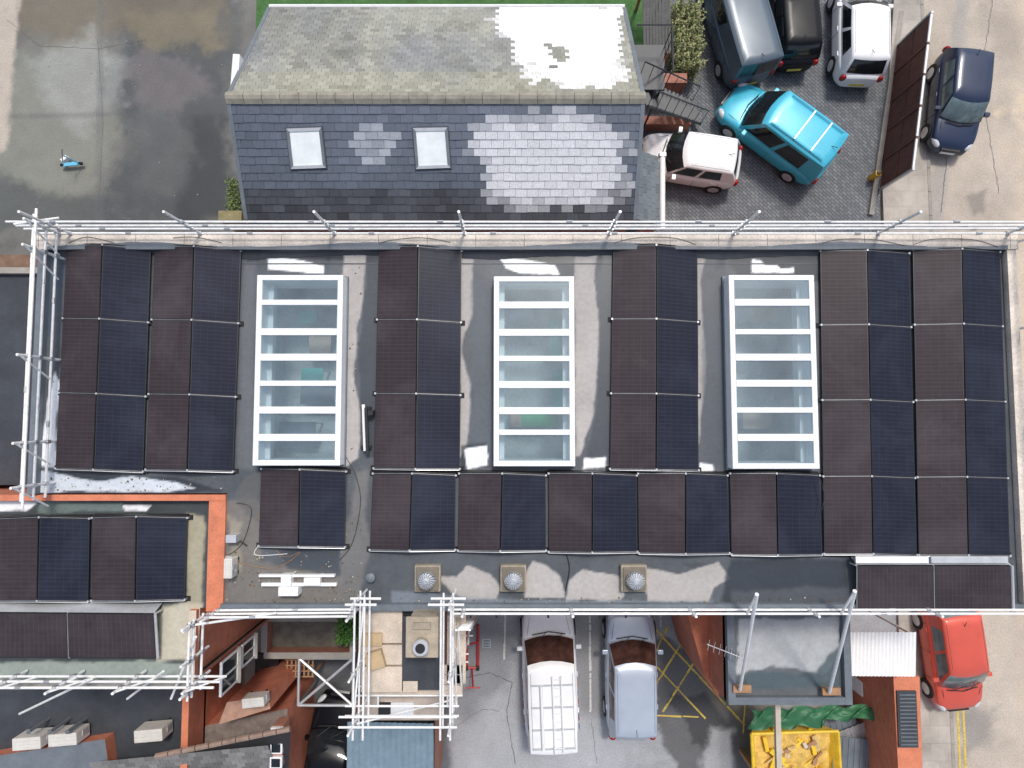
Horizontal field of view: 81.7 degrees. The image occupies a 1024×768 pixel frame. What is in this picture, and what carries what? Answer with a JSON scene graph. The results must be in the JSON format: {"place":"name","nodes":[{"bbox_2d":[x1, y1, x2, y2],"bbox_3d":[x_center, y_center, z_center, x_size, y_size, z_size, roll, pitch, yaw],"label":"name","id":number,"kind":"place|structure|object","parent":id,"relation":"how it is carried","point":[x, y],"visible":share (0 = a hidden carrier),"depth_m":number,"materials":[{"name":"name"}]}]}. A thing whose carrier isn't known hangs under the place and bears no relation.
{"place":"outdoors","nodes":[
{"label":"outdoors","id":0,"kind":"place"},
{"bbox_2d":[0,275,36,484],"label":"neighbouring flat roof building","id":1,"kind":"structure","parent":0,"point":[14,293],"depth_m":15.65,"materials":[{"name":"grey brick"}]},
{"bbox_2d":[0,0,256,254],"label":"wet yard","id":2,"kind":"structure","parent":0,"point":[171,107],"depth_m":22.22,"materials":[{"name":"concrete"}]},
{"bbox_2d":[347,697,442,767],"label":"corrugated shed roof","id":3,"kind":"structure","parent":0,"point":[398,748],"depth_m":18.44,"materials":[{"name":"blue metal"}]},
{"bbox_2d":[338,589,478,740],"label":"scaffold tower","id":4,"kind":"structure","parent":0,"point":[452,700],"depth_m":13.52,"materials":[{"name":"metal"}]},
{"bbox_2d":[364,614,465,693],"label":"scaffold boards","id":5,"kind":"object","parent":4,"relation":"on","point":[460,620],"visible":0.4,"depth_m":14.55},
{"bbox_2d":[251,220,631,231],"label":"walls","id":6,"kind":"structure","parent":0,"point":[443,227],"depth_m":16.54,"materials":[{"name":"stone"}]},
{"bbox_2d":[231,96,640,219],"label":"slope slates","id":7,"kind":"object","parent":6,"relation":"on","point":[537,161],"visible":1,"depth_m":15.04,"materials":[{"name":"stone"}]},
{"bbox_2d":[285,126,327,169],"bbox_3d":[-5.169,-5.926,14.908,0.952,0.466,0.962,0,87,0],"label":"frame","id":8,"kind":"object","parent":7,"relation":"on","point":[322,144],"visible":1,"depth_m":14.87,"materials":[{"name":"metal"}]},
{"bbox_2d":[290,131,322,165],"bbox_3d":[-5.169,-5.921,14.894,0.754,0.340,0.761,0,87,0],"label":"pane","id":9,"kind":"object","parent":8,"relation":"on","point":[306,147],"visible":1,"depth_m":14.88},
{"bbox_2d":[412,126,451,169],"bbox_3d":[-2.010,-5.926,14.908,0.962,0.466,0.962,0,87,0],"label":"frame","id":10,"kind":"object","parent":7,"relation":"on","point":[447,138],"visible":1,"depth_m":14.87,"materials":[{"name":"metal"}]},
{"bbox_2d":[416,131,447,165],"bbox_3d":[-2.011,-5.922,14.894,0.762,0.340,0.761,0,87,0],"label":"pane","id":11,"kind":"object","parent":10,"relation":"on","point":[431,147],"visible":1,"depth_m":14.88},
{"bbox_2d":[227,7,644,219],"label":"verge trim","id":12,"kind":"structure","parent":6,"relation":"on","point":[233,134],"depth_m":15.16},
{"bbox_2d":[233,7,639,95],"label":"slope slates","id":13,"kind":"object","parent":6,"relation":"on","point":[409,49],"visible":1,"depth_m":15.68,"materials":[{"name":"stone"}]},
{"bbox_2d":[225,91,645,103],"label":"ridge tiles","id":14,"kind":"object","parent":13,"relation":"on","point":[452,97],"visible":1,"depth_m":14.49,"materials":[{"name":"tile"}]},
{"bbox_2d":[247,4,634,223],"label":"gutters","id":15,"kind":"object","parent":6,"relation":"attached to","point":[446,5],"visible":0.56,"depth_m":17.01,"materials":[{"name":"white plastic"}]},
{"bbox_2d":[242,194,881,686],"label":"ground","id":16,"kind":"structure","parent":0,"point":[626,230],"depth_m":21.99,"materials":[{"name":"concrete"}]},
{"bbox_2d":[0,255,37,274],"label":"brick outbuilding","id":17,"kind":"structure","parent":16,"relation":"on","point":[14,264],"depth_m":16.82,"materials":[{"name":"brick"}]},
{"bbox_2d":[0,732,116,767],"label":"lead roofed bay","id":18,"kind":"object","parent":16,"relation":"on","point":[92,748],"visible":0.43,"depth_m":17.98,"materials":[{"name":"metal"}]},
{"bbox_2d":[0,642,242,767],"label":"single storey extension","id":19,"kind":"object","parent":16,"relation":"on","point":[119,715],"visible":0.17,"depth_m":18.44,"materials":[{"name":"brick"}]},
{"bbox_2d":[12,725,53,750],"bbox_3d":[-14.558,10.813,18.080,0.870,0.655,0.400,-5,87,0],"label":"air conditioning unit","id":20,"kind":"object","parent":19,"relation":"on","point":[37,738],"visible":0.95,"depth_m":17.77,"materials":[{"name":"white plastic"}]},
{"bbox_2d":[48,721,89,746],"bbox_3d":[-13.483,10.700,18.087,0.870,0.655,0.400,-5,87,0],"label":"air conditioning unit","id":21,"kind":"object","parent":19,"relation":"on","point":[58,737],"visible":1,"depth_m":17.79,"materials":[{"name":"white plastic"}]},
{"bbox_2d":[134,718,172,742],"bbox_3d":[-10.915,10.586,18.093,0.870,0.655,0.400,-5,87,0],"label":"air conditioning unit","id":22,"kind":"object","parent":19,"relation":"on","point":[150,730],"visible":1,"depth_m":17.81,"materials":[{"name":"white plastic"}]},
{"bbox_2d":[42,493,226,493],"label":"walls","id":23,"kind":"structure","parent":16,"relation":"on","point":[135,493],"depth_m":14.51,"materials":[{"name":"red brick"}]},
{"bbox_2d":[27,234,1023,610],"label":"parapet","id":24,"kind":"structure","parent":23,"relation":"on","point":[1013,346],"depth_m":14.62,"materials":[{"name":"concrete"}]},
{"bbox_2d":[9,214,65,506],"bbox_3d":[-11.166,-0.506,14.052,0.090,1.400,6.889,0,87,0],"label":"guard rail","id":25,"kind":"object","parent":24,"relation":"on","point":[40,358],"visible":0.91,"depth_m":14.03,"materials":[{"name":"white metal"}]},
{"bbox_2d":[13,208,59,508],"bbox_3d":[-11.066,-0.625,13.609,0.825,0.354,6.901,0,87,0],"label":"scaffold pole","id":26,"kind":"object","parent":25,"relation":"attached to","point":[29,358],"visible":0.92,"depth_m":13.55,"materials":[{"name":"white metal"}]},
{"bbox_2d":[199,607,358,622],"bbox_3d":[-5.341,5.353,13.840,3.399,1.150,0.090,0,87,0],"label":"guard rail","id":27,"kind":"object","parent":24,"relation":"on","point":[217,611],"visible":0.84,"depth_m":13.79,"materials":[{"name":"white metal"}]},
{"bbox_2d":[5,210,1023,234],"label":"guard rail","id":28,"kind":"object","parent":24,"relation":"on","point":[462,225],"visible":0.91,"depth_m":14.04,"materials":[{"name":"white metal"}]},
{"bbox_2d":[47,241,1007,258],"bbox_3d":[0.372,-3.309,14.707,23.733,0.192,0.410,0,87,0],"label":"parapet flashing","id":29,"kind":"object","parent":24,"relation":"attached to","point":[510,254],"visible":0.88,"depth_m":14.62,"materials":[{"name":"metal"}]},
{"bbox_2d":[454,607,1023,617],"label":"guard rail","id":30,"kind":"object","parent":24,"relation":"attached to","point":[690,610],"visible":0.86,"depth_m":13.82,"materials":[{"name":"white metal"}]},
{"bbox_2d":[40,255,1018,601],"bbox_3d":[0.372,0.862,14.575,24.033,0.001,9.073,0,87,0],"label":"roof membrane","id":31,"kind":"object","parent":23,"relation":"on","point":[472,575],"visible":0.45,"depth_m":14.51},
{"bbox_2d":[54,243,151,474],"bbox_3d":[-10.037,-0.668,14.508,2.311,0.308,5.775,0,87,0],"label":"solar panel array","id":32,"kind":"object","parent":31,"relation":"on","point":[103,352],"visible":0.94,"depth_m":14.46,"materials":[{"name":"glass"}]},
{"bbox_2d":[144,245,243,474],"bbox_3d":[-7.821,-0.652,14.508,2.356,0.308,5.742,0,87,0],"label":"solar panel array","id":33,"kind":"object","parent":31,"relation":"on","point":[190,430],"visible":0.98,"depth_m":14.46,"materials":[{"name":"glass"}]},
{"bbox_2d":[259,573,336,595],"bbox_3d":[-5.158,4.803,14.207,1.867,0.280,0.482,0,87,0],"label":"plant support frame","id":34,"kind":"object","parent":31,"relation":"on","point":[288,585],"visible":1,"depth_m":14.23,"materials":[{"name":"white paint"}]},
{"bbox_2d":[253,275,348,466],"bbox_3d":[-5.136,-0.270,15.626,2.824,2.830,5.331,0,87,0],"label":"roof skylight","id":35,"kind":"object","parent":31,"relation":"on","point":[283,356],"visible":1,"depth_m":14.53,"materials":[{"name":"white paint"}]},
{"bbox_2d":[300,386,335,403],"bbox_3d":[-5.360,0.326,16.634,0.900,0.750,0.500,0,87,0],"label":"desk","id":36,"kind":"object","parent":35,"relation":"in","point":[316,394],"visible":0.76,"depth_m":16.26,"materials":[{"name":"grey laminate"}]},
{"bbox_2d":[256,466,350,549],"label":"solar panel array","id":37,"kind":"object","parent":31,"relation":"on","point":[318,496],"visible":0.99,"depth_m":14.25,"materials":[{"name":"glass"}]},
{"bbox_2d":[367,470,458,552],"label":"solar panel array","id":38,"kind":"object","parent":31,"relation":"on","point":[429,513],"visible":1,"depth_m":14.25,"materials":[{"name":"glass"}]},
{"bbox_2d":[371,245,464,471],"bbox_3d":[-2.308,-0.675,14.509,2.298,0.308,5.662,0,87,0],"label":"solar panel array","id":39,"kind":"object","parent":31,"relation":"on","point":[428,355],"visible":0.95,"depth_m":14.46,"materials":[{"name":"glass"}]},
{"bbox_2d":[414,564,440,591],"bbox_3d":[-2.022,4.650,14.098,0.620,0.535,0.620,0,87,0],"label":"roof ventilator","id":40,"kind":"object","parent":31,"relation":"on","point":[427,577],"visible":1,"depth_m":14.12,"materials":[{"name":"metal"}]},
{"bbox_2d":[455,470,548,552],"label":"solar panel array","id":41,"kind":"object","parent":31,"relation":"on","point":[519,524],"visible":1,"depth_m":14.25,"materials":[{"name":"glass"}]},
{"bbox_2d":[500,564,525,591],"bbox_3d":[0.031,4.650,14.098,0.620,0.535,0.620,0,87,0],"label":"roof ventilator","id":42,"kind":"object","parent":31,"relation":"on","point":[512,577],"visible":1,"depth_m":14.12,"materials":[{"name":"metal"}]},
{"bbox_2d":[493,276,574,466],"bbox_3d":[0.533,-0.246,15.625,2.682,2.830,5.314,0,87,0],"label":"roof skylight","id":43,"kind":"object","parent":31,"relation":"on","point":[525,364],"visible":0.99,"depth_m":14.65,"materials":[{"name":"white paint"}]},
{"bbox_2d":[545,469,638,554],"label":"solar panel array","id":44,"kind":"object","parent":31,"relation":"on","point":[592,512],"visible":1,"depth_m":14.25,"materials":[{"name":"glass"}]},
{"bbox_2d":[620,564,646,591],"bbox_3d":[2.924,4.650,14.098,0.620,0.535,0.620,0,87,0],"label":"roof ventilator","id":45,"kind":"object","parent":31,"relation":"on","point":[633,577],"visible":1,"depth_m":14.13,"materials":[{"name":"metal"}]},
{"bbox_2d":[606,243,700,473],"bbox_3d":[3.495,-0.676,14.509,2.406,0.308,5.727,0,87,0],"label":"solar panel array","id":46,"kind":"object","parent":31,"relation":"on","point":[654,320],"visible":0.94,"depth_m":14.46,"materials":[{"name":"glass"}]},
{"bbox_2d":[636,470,730,555],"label":"solar panel array","id":47,"kind":"object","parent":31,"relation":"on","point":[667,526],"visible":0.98,"depth_m":14.25,"materials":[{"name":"glass"}]},
{"bbox_2d":[721,275,819,469],"bbox_3d":[6.288,-0.231,15.624,2.808,2.830,5.408,0,87,0],"label":"roof skylight","id":48,"kind":"object","parent":31,"relation":"on","point":[789,440],"visible":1,"depth_m":14.52,"materials":[{"name":"white paint"}]},
{"bbox_2d":[737,413,771,428],"bbox_3d":[6.726,0.952,16.598,0.800,0.750,0.600,0,87,0],"label":"desk","id":49,"kind":"object","parent":48,"relation":"in","point":[756,420],"visible":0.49,"depth_m":16.22,"materials":[{"name":"beige laminate"}]},
{"bbox_2d":[740,307,778,325],"bbox_3d":[6.975,-1.930,16.764,0.800,0.750,0.500,0,87,0],"label":"desk","id":50,"kind":"object","parent":48,"relation":"in","point":[769,315],"visible":0.79,"depth_m":16.39,"materials":[{"name":"beige laminate"}]},
{"bbox_2d":[725,470,822,556],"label":"solar panel array","id":51,"kind":"object","parent":31,"relation":"on","point":[761,526],"visible":0.96,"depth_m":14.25,"materials":[{"name":"glass"}]},
{"bbox_2d":[815,249,917,556],"bbox_3d":[8.696,0.405,14.447,2.512,0.308,7.629,0,87,0],"label":"solar panel array","id":52,"kind":"object","parent":31,"relation":"on","point":[865,293],"visible":0.99,"depth_m":14.40,"materials":[{"name":"glass"}]},
{"bbox_2d":[853,556,1007,562],"bbox_3d":[9.972,4.186,14.218,3.618,0.320,0.160,0,87,0],"label":"cable tray","id":53,"kind":"object","parent":31,"relation":"on","point":[933,559],"visible":0.96,"depth_m":14.06,"materials":[{"name":"white paint"}]},
{"bbox_2d":[849,557,1014,611],"bbox_3d":[10.088,4.804,14.175,3.829,0.315,1.286,0,87,0],"label":"solar panel array","id":54,"kind":"object","parent":31,"relation":"on","point":[936,585],"visible":0.88,"depth_m":14.10,"materials":[{"name":"glass"}]},
{"bbox_2d":[911,247,1011,557],"bbox_3d":[10.965,0.405,14.447,2.485,0.308,7.661,0,87,0],"label":"solar panel array","id":55,"kind":"object","parent":31,"relation":"on","point":[960,361],"visible":0.96,"depth_m":14.40,"materials":[{"name":"glass"}]},
{"bbox_2d":[0,485,278,674],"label":"walls","id":56,"kind":"structure","parent":16,"relation":"on","point":[220,637],"depth_m":15.55,"materials":[{"name":"brick"}]},
{"bbox_2d":[0,501,208,679],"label":"roof membrane","id":57,"kind":"object","parent":56,"relation":"on","point":[172,619],"visible":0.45,"depth_m":14.46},
{"bbox_2d":[0,514,91,603],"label":"solar panel array","id":58,"kind":"object","parent":57,"relation":"on","point":[48,559],"visible":1,"depth_m":14.32,"materials":[{"name":"glass"}]},
{"bbox_2d":[0,601,162,658],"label":"solar panel array","id":59,"kind":"object","parent":57,"relation":"on","point":[112,630],"visible":1,"depth_m":14.18,"materials":[{"name":"glass"}]},
{"bbox_2d":[90,514,192,602],"bbox_3d":[-9.103,4.258,14.375,2.512,0.308,2.182,0,87,0],"label":"solar panel array","id":60,"kind":"object","parent":57,"relation":"on","point":[153,570],"visible":1,"depth_m":14.34,"materials":[{"name":"glass"}]},
{"bbox_2d":[18,636,196,714],"bbox_3d":[-9.700,7.356,14.200,5.777,1.653,1.380,-19,87,-1],"label":"scaffold brace","id":61,"kind":"object","parent":56,"relation":"attached to","point":[128,697],"visible":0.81,"depth_m":14.02,"materials":[{"name":"white metal"}]},
{"bbox_2d":[0,669,226,694],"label":"guard rail","id":62,"kind":"object","parent":61,"relation":"attached to","point":[191,687],"visible":0.97,"depth_m":13.71,"materials":[{"name":"white metal"}]},
{"bbox_2d":[178,612,209,701],"bbox_3d":[-7.360,6.322,13.759,0.090,1.200,1.761,0,87,0],"label":"guard rail","id":63,"kind":"object","parent":61,"relation":"attached to","point":[190,659],"visible":0.85,"depth_m":13.61,"materials":[{"name":"white metal"}]},
{"bbox_2d":[0,493,226,686],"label":"parapet","id":64,"kind":"structure","parent":56,"relation":"on","point":[215,588],"depth_m":14.36,"materials":[{"name":"brick"}]},
{"bbox_2d":[219,646,241,696],"bbox_3d":[-7.565,7.736,15.926,0.140,0.990,0.982,0,87,0],"label":"window","id":65,"kind":"structure","parent":56,"relation":"attached to","point":[231,666],"depth_m":15.97,"materials":[{"name":"clear glass"}]},
{"bbox_2d":[256,0,642,44],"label":"artificial grass","id":66,"kind":"structure","parent":16,"relation":"on","point":[635,17],"depth_m":22.46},
{"bbox_2d":[635,0,670,62],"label":"raised decking","id":67,"kind":"object","parent":66,"relation":"on","point":[651,10],"visible":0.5,"depth_m":20.80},
{"bbox_2d":[632,151,665,231],"bbox_3d":[4.086,-5.767,19.670,1.303,4.629,2.536,0,87,0],"label":"slate lean to","id":68,"kind":"object","parent":16,"relation":"on","point":[651,203],"visible":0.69,"depth_m":17.89,"materials":[{"name":"grey stone"}]},
{"bbox_2d":[635,24,708,129],"bbox_3d":[5.388,-9.936,20.193,3.277,4.025,2.120,0,87,0],"label":"external metal stair","id":69,"kind":"object","parent":16,"relation":"on","point":[660,97],"visible":0.9,"depth_m":19.25,"materials":[{"name":"metal"}]},
{"bbox_2d":[245,611,896,767],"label":"car park","id":70,"kind":"structure","parent":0,"point":[717,737],"depth_m":20.96,"materials":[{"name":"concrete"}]},
{"bbox_2d":[89,675,313,767],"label":"slate pitched outhouse","id":71,"kind":"structure","parent":70,"relation":"on","point":[246,741],"depth_m":17.61,"materials":[{"name":"stone"}]},
{"bbox_2d":[219,659,307,723],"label":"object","id":72,"kind":"structure","parent":70,"relation":"on","point":[278,680],"depth_m":18.38,"materials":[{"name":"brick"}]},
{"bbox_2d":[261,611,358,658],"bbox_3d":[-6.516,8.165,20.063,3.046,2.200,1.365,0,87,0],"label":"walled planter","id":73,"kind":"object","parent":70,"relation":"on","point":[297,638],"visible":0.44,"depth_m":19.35,"materials":[{"name":"grey brick"}]},
{"bbox_2d":[333,611,358,646],"bbox_3d":[-5.187,7.715,18.692,0.786,1.028,0.897,0,87,0],"label":"shrub","id":74,"kind":"object","parent":73,"relation":"in","point":[343,627],"visible":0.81,"depth_m":18.53,"materials":[{"name":"green plant"}]},
{"bbox_2d":[297,650,360,706],"bbox_3d":[-5.997,9.647,20.056,1.842,2.045,1.564,0,87,0],"label":"cross braced frame","id":75,"kind":"object","parent":70,"relation":"on","point":[305,697],"visible":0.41,"depth_m":19.05,"materials":[{"name":"metal"}]},
{"bbox_2d":[304,689,360,767],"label":"hatchback car","id":76,"kind":"object","parent":70,"relation":"on","point":[327,744],"visible":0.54,"depth_m":19.92,"materials":[{"name":"black paint"}]},
{"bbox_2d":[364,697,446,719],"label":"tower annexe","id":77,"kind":"structure","parent":70,"relation":"on","point":[403,701],"depth_m":15.05,"materials":[{"name":"white brick"}]},
{"bbox_2d":[361,611,454,691],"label":"stair tower","id":78,"kind":"structure","parent":70,"relation":"on","point":[399,672],"depth_m":14.32,"materials":[{"name":"beige stone"}]},
{"bbox_2d":[361,633,386,670],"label":"cardboard boxes","id":79,"kind":"object","parent":78,"relation":"on","point":[377,659],"visible":0.79,"depth_m":14.17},
{"bbox_2d":[406,609,439,657],"bbox_3d":[-2.037,5.758,13.779,0.740,1.275,0.900,0,87,0],"label":"chimney stack","id":80,"kind":"object","parent":78,"relation":"on","point":[422,633],"visible":0.91,"depth_m":13.39,"materials":[{"name":"concrete"}]},
{"bbox_2d":[517,615,580,754],"bbox_3d":[1.299,9.953,20.104,2.180,1.906,4.780,-2,87,0],"label":"works van","id":81,"kind":"object","parent":70,"relation":"on","point":[547,647],"visible":0.86,"depth_m":19.34,"materials":[{"name":"white paint"}]},
{"bbox_2d":[602,615,662,739],"bbox_3d":[4.098,9.917,20.247,2.060,1.623,4.380,0,87,0],"label":"van","id":82,"kind":"object","parent":70,"relation":"on","point":[629,703],"visible":0.86,"depth_m":19.71,"materials":[{"name":"silver paint"}]},
{"bbox_2d":[671,611,718,697],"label":"brick buttress wall","id":83,"kind":"structure","parent":70,"relation":"on","point":[691,634],"depth_m":18.22,"materials":[{"name":"brick"}]},
{"bbox_2d":[656,627,745,732],"bbox_3d":[6.712,10.457,21.021,3.315,0.004,3.869,0,87,0],"label":"yellow hatch marking","id":84,"kind":"object","parent":70,"relation":"on","point":[688,671],"visible":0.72,"depth_m":21.01,"materials":[{"name":"paint"}]},
{"bbox_2d":[739,705,781,767],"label":"timber beam","id":85,"kind":"structure","parent":70,"relation":"on","point":[777,738],"depth_m":17.98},
{"bbox_2d":[708,611,852,704],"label":"flat roofed stair block","id":86,"kind":"structure","parent":70,"relation":"on","point":[791,659],"depth_m":16.68,"materials":[{"name":"brick"}]},
{"bbox_2d":[732,592,758,692],"bbox_3d":[5.995,6.632,14.857,0.532,3.492,3.860,-13,87,-1],"label":"raking prop","id":87,"kind":"object","parent":86,"relation":"on","point":[740,687],"visible":1,"depth_m":14.92,"materials":[{"name":"white paint"}]},
{"bbox_2d":[821,589,856,694],"bbox_3d":[8.304,6.644,14.856,0.537,3.493,4.091,-17,87,-1],"label":"raking prop","id":88,"kind":"object","parent":86,"relation":"on","point":[830,690],"visible":1,"depth_m":14.76,"materials":[{"name":"white paint"}]},
{"bbox_2d":[750,725,841,767],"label":"yellow skip","id":89,"kind":"object","parent":70,"relation":"on","point":[805,747],"visible":0.88,"depth_m":19.92,"materials":[{"name":"paint"}]},
{"bbox_2d":[748,704,874,730],"bbox_3d":[9.921,11.002,19.552,4.341,0.158,0.787,-1,87,0],"label":"green tarpaulin","id":90,"kind":"object","parent":89,"relation":"on","point":[795,716],"visible":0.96,"depth_m":19.55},
{"bbox_2d":[815,705,868,767],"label":"stacked metal sheets","id":91,"kind":"object","parent":70,"relation":"on","point":[854,746],"visible":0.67,"depth_m":19.91,"materials":[{"name":"metal"}]},
{"bbox_2d":[868,611,909,631],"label":"canopy posts","id":92,"kind":"object","parent":70,"relation":"on","point":[892,623],"visible":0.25,"depth_m":18.87,"materials":[{"name":"white metal"}]},
{"bbox_2d":[850,632,915,676],"bbox_3d":[10.899,8.130,17.811,2.499,0.140,1.342,0,87,0],"label":"white canopy","id":93,"kind":"object","parent":92,"relation":"on","point":[886,654],"visible":0.77,"depth_m":17.81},
{"bbox_2d":[630,0,891,231],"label":"block paved car park","id":94,"kind":"structure","parent":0,"point":[840,190],"depth_m":22.09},
{"bbox_2d":[643,73,690,130],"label":"brick wall","id":95,"kind":"structure","parent":94,"relation":"on","point":[662,123],"depth_m":21.69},
{"bbox_2d":[666,0,707,83],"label":"hedge","id":96,"kind":"object","parent":94,"relation":"on","point":[686,30],"depth_m":21.16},
{"bbox_2d":[642,126,742,193],"bbox_3d":[6.427,-8.125,21.298,3.630,1.603,1.940,9,87,1],"label":"hatchback car","id":97,"kind":"object","parent":94,"relation":"on","point":[710,163],"visible":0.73,"depth_m":20.81,"materials":[{"name":"white paint"}]},
{"bbox_2d":[696,0,783,88],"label":"panel van","id":98,"kind":"object","parent":94,"relation":"on","point":[745,41],"visible":0.95,"depth_m":20.59,"materials":[{"name":"grey paint"}]},
{"bbox_2d":[715,83,848,184],"bbox_3d":[9.609,-9.172,21.208,4.480,1.903,2.130,38,87,2],"label":"estate van","id":99,"kind":"object","parent":94,"relation":"on","point":[792,137],"visible":1,"depth_m":20.69,"materials":[{"name":"paint"}]},
{"bbox_2d":[769,0,822,72],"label":"hatchback car","id":100,"kind":"object","parent":94,"relation":"on","point":[799,25],"visible":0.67,"depth_m":20.96,"materials":[{"name":"black paint"}]},
{"bbox_2d":[826,0,892,87],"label":"hatchback car","id":101,"kind":"object","parent":94,"relation":"on","point":[861,44],"visible":1,"depth_m":21.07,"materials":[{"name":"white paint"}]},
{"bbox_2d":[868,11,903,215],"bbox_3d":[13.992,-10.160,22.162,0.180,0.120,7.939,10,87,1],"label":"kerb edging","id":102,"kind":"object","parent":94,"relation":"on","point":[878,164],"visible":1,"depth_m":22.09,"materials":[{"name":"concrete"}]},
{"bbox_2d":[878,11,933,191],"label":"steel boundary gate","id":103,"kind":"structure","parent":94,"relation":"on","point":[902,131],"depth_m":21.10,"materials":[{"name":"metal"}]},
{"bbox_2d":[849,675,921,767],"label":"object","id":104,"kind":"structure","parent":0,"point":[893,733],"depth_m":18.57,"materials":[{"name":"brick"}]},
{"bbox_2d":[881,0,951,767],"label":"pavement","id":105,"kind":"structure","parent":0,"point":[904,197],"depth_m":21.89,"materials":[{"name":"concrete"}]},
{"bbox_2d":[924,0,1023,767],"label":"road","id":106,"kind":"structure","parent":0,"point":[994,726],"depth_m":22.05,"materials":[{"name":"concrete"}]},
{"bbox_2d":[920,0,955,767],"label":"kerb","id":107,"kind":"structure","parent":106,"relation":"on","point":[931,219],"depth_m":21.93,"materials":[{"name":"concrete"}]},
{"bbox_2d":[911,611,991,711],"bbox_3d":[15.187,9.329,20.301,2.000,1.583,3.880,-6,87,0],"label":"hatchback car","id":108,"kind":"object","parent":106,"relation":"on","point":[955,659],"visible":0.77,"depth_m":19.91,"materials":[{"name":"red paint"}]},
{"bbox_2d":[920,46,994,155],"bbox_3d":[16.199,-10.328,21.435,1.960,1.583,3.780,8,87,0],"label":"hatchback car","id":109,"kind":"object","parent":106,"relation":"on","point":[959,80],"visible":1,"depth_m":21.15,"materials":[{"name":"blue paint"}]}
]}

